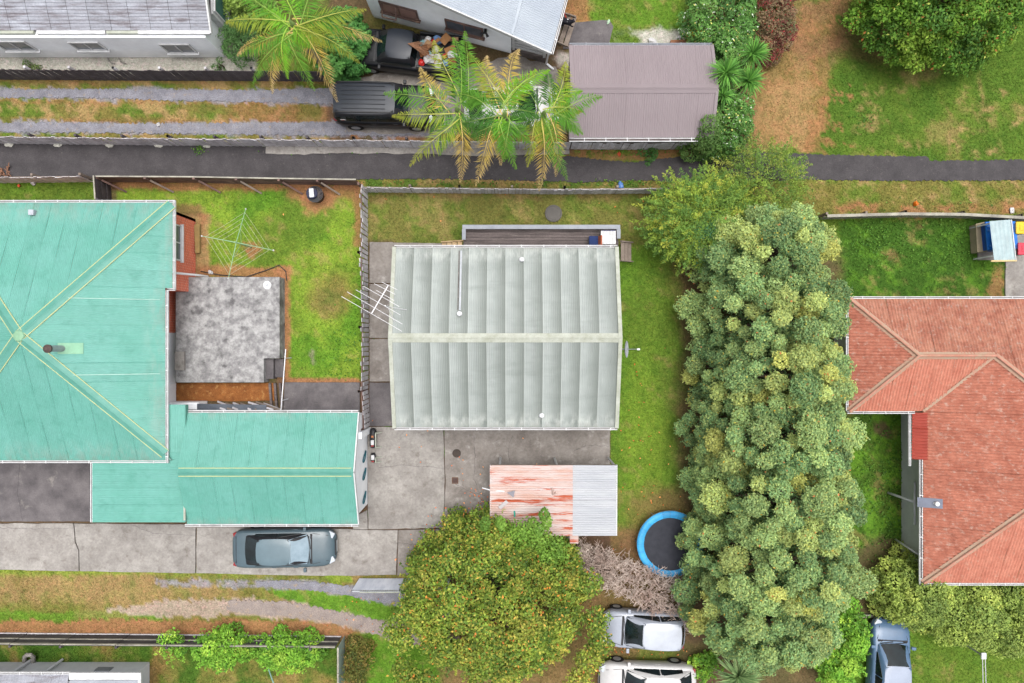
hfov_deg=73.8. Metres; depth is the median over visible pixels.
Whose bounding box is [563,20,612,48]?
paved pad
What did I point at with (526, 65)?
parking apron
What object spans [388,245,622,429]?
grey roofed house
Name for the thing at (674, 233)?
feathery tree
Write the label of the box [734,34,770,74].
cabbage tree
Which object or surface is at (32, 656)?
concrete arch
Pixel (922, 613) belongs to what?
olive shrub
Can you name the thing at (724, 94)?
cabbage tree
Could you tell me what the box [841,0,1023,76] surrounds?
broadleaf tree
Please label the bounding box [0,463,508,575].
driveway
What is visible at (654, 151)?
wall shrub
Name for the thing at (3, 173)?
stick pile
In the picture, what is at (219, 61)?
wall shrub
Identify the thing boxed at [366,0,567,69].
weatherboard house
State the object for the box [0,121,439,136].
gravel track
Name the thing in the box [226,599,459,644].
gravel path
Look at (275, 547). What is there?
sedan car
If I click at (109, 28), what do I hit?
grey tiled house
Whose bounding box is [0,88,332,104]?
gravel track
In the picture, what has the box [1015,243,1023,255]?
wheelie bin
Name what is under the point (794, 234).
hedge tree
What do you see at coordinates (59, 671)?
pale grey house
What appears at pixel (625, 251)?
timber steps
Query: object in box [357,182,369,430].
paling fence
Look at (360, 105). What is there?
suv car
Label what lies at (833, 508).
hedge tree
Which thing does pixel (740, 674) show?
fan palm
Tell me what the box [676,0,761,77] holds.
ivy hedge
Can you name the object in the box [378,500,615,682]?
autumn tree
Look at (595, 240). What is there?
deck chair
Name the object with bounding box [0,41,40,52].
window
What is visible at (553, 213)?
manhole cover
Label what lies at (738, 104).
ivy hedge
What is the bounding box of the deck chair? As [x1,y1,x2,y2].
[588,235,601,244]
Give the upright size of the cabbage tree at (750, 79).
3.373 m
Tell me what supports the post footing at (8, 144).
on the footpath
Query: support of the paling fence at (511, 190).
on the ground at (164, 608)
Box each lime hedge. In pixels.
[153,627,187,668]
[187,621,258,674]
[251,623,328,675]
[687,649,724,682]
[814,646,867,682]
[833,594,872,666]
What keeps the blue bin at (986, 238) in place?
on the house paving
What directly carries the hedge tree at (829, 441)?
on the ground at (164, 608)
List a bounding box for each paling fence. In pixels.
[0,66,326,81]
[0,133,571,148]
[0,173,92,182]
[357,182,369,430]
[360,184,668,193]
[570,138,731,149]
[818,210,1023,220]
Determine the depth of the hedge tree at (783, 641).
26.96 m
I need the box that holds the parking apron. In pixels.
[332,55,566,135]
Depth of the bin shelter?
30.61 m
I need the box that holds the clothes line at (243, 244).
[201,208,273,278]
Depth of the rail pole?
31.08 m
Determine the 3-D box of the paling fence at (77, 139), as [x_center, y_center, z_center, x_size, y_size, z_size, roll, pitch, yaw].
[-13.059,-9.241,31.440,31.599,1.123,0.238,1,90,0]
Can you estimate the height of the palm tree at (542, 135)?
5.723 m
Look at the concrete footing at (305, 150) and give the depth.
31.96 m
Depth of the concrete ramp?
30.96 m
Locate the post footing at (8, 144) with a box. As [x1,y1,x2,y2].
[4,142,12,146]
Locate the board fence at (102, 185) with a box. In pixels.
[93,175,357,199]
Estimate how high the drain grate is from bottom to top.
0.032 m
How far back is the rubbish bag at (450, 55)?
30.61 m
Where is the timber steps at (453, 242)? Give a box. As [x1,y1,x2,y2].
[441,240,463,244]
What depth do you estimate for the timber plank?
31.75 m
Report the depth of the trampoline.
31.39 m
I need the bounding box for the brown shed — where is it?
[568,43,718,142]
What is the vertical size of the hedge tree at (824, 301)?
7.496 m
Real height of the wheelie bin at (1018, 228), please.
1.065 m
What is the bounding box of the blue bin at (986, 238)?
[981,221,1017,251]
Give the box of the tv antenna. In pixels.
[341,282,406,330]
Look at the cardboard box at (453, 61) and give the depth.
30.55 m
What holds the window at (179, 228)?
in the green roofed house at (88, 328)
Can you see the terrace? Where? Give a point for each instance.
(231, 329)
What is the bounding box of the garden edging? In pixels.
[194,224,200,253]
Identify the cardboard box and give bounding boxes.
[419,45,428,56]
[427,37,439,48]
[440,33,450,44]
[444,45,456,56]
[448,57,456,67]
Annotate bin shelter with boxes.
[969,220,1016,261]
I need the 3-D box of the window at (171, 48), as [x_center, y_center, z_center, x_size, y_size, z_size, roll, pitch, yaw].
[-15.125,-13.258,30.970,1.470,0.940,0.160,0,90,0]
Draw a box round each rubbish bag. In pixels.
[418,59,424,65]
[423,54,434,63]
[434,35,441,44]
[448,51,456,57]
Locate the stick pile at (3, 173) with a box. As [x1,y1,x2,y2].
[0,163,10,176]
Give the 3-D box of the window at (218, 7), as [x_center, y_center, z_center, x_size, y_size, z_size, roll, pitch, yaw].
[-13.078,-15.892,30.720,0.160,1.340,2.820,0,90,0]
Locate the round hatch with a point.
(267, 285)
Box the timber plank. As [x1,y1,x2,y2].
[670,40,686,42]
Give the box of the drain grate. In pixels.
[452,477,457,483]
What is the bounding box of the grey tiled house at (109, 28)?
[0,0,228,63]
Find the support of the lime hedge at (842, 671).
on the ground at (164, 608)
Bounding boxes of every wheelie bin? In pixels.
[1014,222,1023,234]
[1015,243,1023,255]
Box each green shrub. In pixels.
[217,16,262,69]
[222,0,281,34]
[309,5,372,83]
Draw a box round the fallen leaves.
[283,194,901,657]
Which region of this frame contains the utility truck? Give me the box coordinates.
[356,24,464,81]
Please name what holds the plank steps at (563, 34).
attached to the weatherboard house at (528, 28)
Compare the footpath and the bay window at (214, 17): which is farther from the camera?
the footpath
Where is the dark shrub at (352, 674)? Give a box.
[336,632,377,682]
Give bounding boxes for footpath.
[0,142,1023,183]
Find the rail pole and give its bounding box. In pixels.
[281,349,291,409]
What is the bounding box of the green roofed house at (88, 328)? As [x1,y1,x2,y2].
[0,200,208,462]
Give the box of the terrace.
[175,277,284,381]
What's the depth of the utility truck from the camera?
30.85 m
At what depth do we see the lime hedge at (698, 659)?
31.40 m
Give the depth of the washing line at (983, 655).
30.07 m
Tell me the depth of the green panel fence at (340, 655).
31.18 m
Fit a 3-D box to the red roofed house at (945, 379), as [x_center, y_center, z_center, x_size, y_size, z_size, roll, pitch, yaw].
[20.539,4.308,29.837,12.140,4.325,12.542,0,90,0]
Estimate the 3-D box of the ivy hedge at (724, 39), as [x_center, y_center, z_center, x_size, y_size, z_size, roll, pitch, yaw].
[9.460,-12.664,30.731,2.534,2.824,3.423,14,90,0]
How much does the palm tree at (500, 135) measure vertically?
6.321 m
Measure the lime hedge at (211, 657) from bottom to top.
1.674 m
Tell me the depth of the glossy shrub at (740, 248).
29.16 m
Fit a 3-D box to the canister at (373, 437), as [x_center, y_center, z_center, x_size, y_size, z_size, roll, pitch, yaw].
[-6.355,4.495,31.769,0.546,0.342,0.920,0,90,0]
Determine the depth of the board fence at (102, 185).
31.30 m
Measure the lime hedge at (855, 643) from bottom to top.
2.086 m
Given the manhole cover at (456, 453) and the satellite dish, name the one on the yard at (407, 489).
the manhole cover at (456, 453)
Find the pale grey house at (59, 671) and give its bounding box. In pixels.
[0,658,149,682]
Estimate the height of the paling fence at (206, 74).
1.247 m
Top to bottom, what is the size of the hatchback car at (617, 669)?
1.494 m
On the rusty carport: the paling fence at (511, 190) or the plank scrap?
the plank scrap
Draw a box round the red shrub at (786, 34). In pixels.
[735,0,799,70]
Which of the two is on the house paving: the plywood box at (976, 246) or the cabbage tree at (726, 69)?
the plywood box at (976, 246)
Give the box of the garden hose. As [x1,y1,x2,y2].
[200,265,286,280]
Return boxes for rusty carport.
[490,457,616,542]
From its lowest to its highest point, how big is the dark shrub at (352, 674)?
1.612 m
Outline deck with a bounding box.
[462,225,620,246]
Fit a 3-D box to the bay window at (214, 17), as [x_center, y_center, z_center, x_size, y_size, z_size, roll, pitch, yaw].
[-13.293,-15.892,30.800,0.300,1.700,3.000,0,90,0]
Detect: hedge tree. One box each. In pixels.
[669,546,845,678]
[673,261,853,365]
[674,369,869,488]
[675,489,878,620]
[676,431,867,554]
[681,314,857,429]
[684,201,842,304]
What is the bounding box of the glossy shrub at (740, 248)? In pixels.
[681,214,744,271]
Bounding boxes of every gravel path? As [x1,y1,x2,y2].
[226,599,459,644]
[256,580,461,616]
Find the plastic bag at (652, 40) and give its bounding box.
[648,37,656,42]
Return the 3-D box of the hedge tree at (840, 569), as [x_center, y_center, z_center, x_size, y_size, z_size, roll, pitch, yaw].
[11.201,9.141,28.513,7.741,7.449,5.589,0,90,0]
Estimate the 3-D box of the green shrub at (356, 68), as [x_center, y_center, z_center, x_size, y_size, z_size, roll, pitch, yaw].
[-7.716,-13.466,30.830,2.911,2.646,4.029,0,90,0]
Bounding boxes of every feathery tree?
[629,161,765,276]
[698,129,822,214]
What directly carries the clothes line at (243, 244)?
on the ground at (164, 608)
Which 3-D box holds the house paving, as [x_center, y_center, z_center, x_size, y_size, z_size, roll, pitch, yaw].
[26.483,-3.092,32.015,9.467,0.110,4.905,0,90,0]
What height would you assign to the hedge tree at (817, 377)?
7.785 m
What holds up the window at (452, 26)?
in the weatherboard house at (528, 28)
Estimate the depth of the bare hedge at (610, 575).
31.00 m
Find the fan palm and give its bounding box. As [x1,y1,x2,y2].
[711,654,764,682]
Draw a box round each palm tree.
[225,0,381,101]
[383,31,499,182]
[453,49,550,184]
[508,61,602,190]
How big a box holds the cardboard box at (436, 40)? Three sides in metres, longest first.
0.700 x 0.156 x 0.068 m
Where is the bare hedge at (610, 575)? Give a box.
[572,536,690,633]
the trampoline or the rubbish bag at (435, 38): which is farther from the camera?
the trampoline
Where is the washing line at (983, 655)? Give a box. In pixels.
[966,645,985,680]
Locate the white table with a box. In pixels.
[600,230,615,244]
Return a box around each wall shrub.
[22,59,45,69]
[211,57,226,70]
[638,142,658,165]
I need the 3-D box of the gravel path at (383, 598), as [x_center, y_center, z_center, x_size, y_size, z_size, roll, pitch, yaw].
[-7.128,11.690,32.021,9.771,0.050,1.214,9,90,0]
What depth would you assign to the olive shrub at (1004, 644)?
30.10 m
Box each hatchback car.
[464,81,559,131]
[598,656,695,682]
[602,604,684,652]
[865,616,915,682]
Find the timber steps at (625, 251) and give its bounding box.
[620,240,632,261]
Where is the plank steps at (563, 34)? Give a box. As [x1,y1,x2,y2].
[554,12,576,46]
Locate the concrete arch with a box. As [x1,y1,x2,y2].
[22,653,35,662]
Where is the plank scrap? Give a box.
[498,500,507,508]
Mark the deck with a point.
(526, 234)
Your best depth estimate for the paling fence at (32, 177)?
31.41 m
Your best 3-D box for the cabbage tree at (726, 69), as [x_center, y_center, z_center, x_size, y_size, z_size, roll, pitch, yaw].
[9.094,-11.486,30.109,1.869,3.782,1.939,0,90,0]
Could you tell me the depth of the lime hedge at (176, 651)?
31.06 m
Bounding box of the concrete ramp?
[351,578,450,592]
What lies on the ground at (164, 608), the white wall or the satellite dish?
the white wall
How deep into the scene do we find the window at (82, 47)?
30.85 m
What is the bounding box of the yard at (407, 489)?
[283,242,609,538]
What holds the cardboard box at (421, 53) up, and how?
on the utility truck
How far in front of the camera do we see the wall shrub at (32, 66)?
31.80 m
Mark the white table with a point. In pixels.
(609, 237)
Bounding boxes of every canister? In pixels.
[370,428,381,447]
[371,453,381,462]
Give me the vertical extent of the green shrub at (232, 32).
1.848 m
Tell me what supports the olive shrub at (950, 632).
on the ground at (164, 608)
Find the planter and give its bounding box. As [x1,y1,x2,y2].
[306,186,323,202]
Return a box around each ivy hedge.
[674,109,725,163]
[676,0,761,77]
[690,85,755,161]
[699,25,749,90]
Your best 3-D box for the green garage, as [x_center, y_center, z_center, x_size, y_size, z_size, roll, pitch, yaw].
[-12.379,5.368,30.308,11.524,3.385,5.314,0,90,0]
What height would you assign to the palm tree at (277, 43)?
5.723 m
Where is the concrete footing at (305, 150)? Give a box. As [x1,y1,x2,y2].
[266,146,568,155]
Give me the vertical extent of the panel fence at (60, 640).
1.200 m
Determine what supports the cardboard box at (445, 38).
on the utility truck
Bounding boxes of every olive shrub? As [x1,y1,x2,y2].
[865,540,958,631]
[914,571,1010,650]
[956,576,1023,660]
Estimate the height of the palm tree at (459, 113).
6.002 m
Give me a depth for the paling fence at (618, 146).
31.38 m
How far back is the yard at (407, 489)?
31.95 m
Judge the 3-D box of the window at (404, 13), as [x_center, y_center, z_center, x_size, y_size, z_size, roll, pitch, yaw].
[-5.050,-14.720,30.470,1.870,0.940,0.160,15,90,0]
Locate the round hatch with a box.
[263,281,271,288]
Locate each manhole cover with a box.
[452,449,460,457]
[545,205,561,221]
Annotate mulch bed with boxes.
[176,383,274,400]
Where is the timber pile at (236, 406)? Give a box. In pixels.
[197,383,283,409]
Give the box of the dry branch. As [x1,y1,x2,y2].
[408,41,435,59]
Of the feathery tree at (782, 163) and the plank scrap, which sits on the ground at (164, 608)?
the feathery tree at (782, 163)
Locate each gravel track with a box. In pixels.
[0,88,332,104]
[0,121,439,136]
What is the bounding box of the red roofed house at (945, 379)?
[834,296,1023,585]
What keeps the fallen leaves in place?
on the driveway
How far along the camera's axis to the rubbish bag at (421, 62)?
30.77 m
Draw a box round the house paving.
[977,234,1023,307]
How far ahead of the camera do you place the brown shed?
29.41 m
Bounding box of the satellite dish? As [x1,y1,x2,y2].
[622,341,639,357]
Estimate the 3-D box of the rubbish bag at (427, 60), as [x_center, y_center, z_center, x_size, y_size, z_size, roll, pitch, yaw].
[-3.736,-12.758,30.779,0.546,0.466,0.447,-1,90,0]
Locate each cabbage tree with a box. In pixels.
[706,51,743,88]
[718,84,735,107]
[729,63,767,101]
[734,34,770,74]
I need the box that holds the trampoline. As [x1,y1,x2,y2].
[635,511,702,576]
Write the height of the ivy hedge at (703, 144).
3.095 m
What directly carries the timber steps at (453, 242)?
on the yard at (407, 489)
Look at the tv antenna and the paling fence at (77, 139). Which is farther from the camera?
the paling fence at (77, 139)
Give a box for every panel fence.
[0,632,340,650]
[337,636,344,682]
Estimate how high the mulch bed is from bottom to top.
0.050 m
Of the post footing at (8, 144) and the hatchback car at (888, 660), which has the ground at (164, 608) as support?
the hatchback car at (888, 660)
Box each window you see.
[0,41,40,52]
[67,42,109,52]
[158,43,199,54]
[176,224,183,262]
[211,0,225,28]
[213,0,228,23]
[378,0,420,23]
[444,18,484,40]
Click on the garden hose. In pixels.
(249, 275)
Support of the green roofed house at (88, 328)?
on the ground at (164, 608)
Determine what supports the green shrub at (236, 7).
on the ground at (164, 608)
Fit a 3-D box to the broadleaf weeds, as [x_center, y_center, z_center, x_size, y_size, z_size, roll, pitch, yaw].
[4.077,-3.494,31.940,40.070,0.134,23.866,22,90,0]
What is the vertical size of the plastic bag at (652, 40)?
0.208 m
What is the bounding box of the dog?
[561,17,574,26]
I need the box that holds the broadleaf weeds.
[191,95,1019,598]
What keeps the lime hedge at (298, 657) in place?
on the ground at (164, 608)
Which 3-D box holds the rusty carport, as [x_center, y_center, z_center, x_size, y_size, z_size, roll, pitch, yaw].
[1.819,7.134,30.881,5.574,2.239,3.484,0,90,0]
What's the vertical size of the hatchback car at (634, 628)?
1.534 m
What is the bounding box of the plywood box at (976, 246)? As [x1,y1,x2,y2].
[969,222,986,253]
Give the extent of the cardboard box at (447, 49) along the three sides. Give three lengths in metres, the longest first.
0.500 x 0.360 x 0.160 m
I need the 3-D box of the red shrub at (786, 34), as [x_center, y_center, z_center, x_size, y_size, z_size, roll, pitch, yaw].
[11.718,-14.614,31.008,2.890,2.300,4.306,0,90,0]
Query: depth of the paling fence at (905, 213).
31.16 m
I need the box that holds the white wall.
[169,383,206,408]
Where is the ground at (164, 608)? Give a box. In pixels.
[0,0,1023,682]
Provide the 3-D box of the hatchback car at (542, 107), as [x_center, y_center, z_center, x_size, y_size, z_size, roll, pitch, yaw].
[0.000,-10.778,31.253,4.410,1.494,2.075,-2,90,0]
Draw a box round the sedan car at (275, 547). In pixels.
[233,526,337,571]
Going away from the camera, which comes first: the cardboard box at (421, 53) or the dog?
the cardboard box at (421, 53)
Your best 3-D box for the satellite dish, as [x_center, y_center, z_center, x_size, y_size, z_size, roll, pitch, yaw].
[4.849,0.321,28.666,0.796,0.690,0.637,38,90,0]
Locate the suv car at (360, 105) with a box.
[333,80,435,130]
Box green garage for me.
[90,405,369,526]

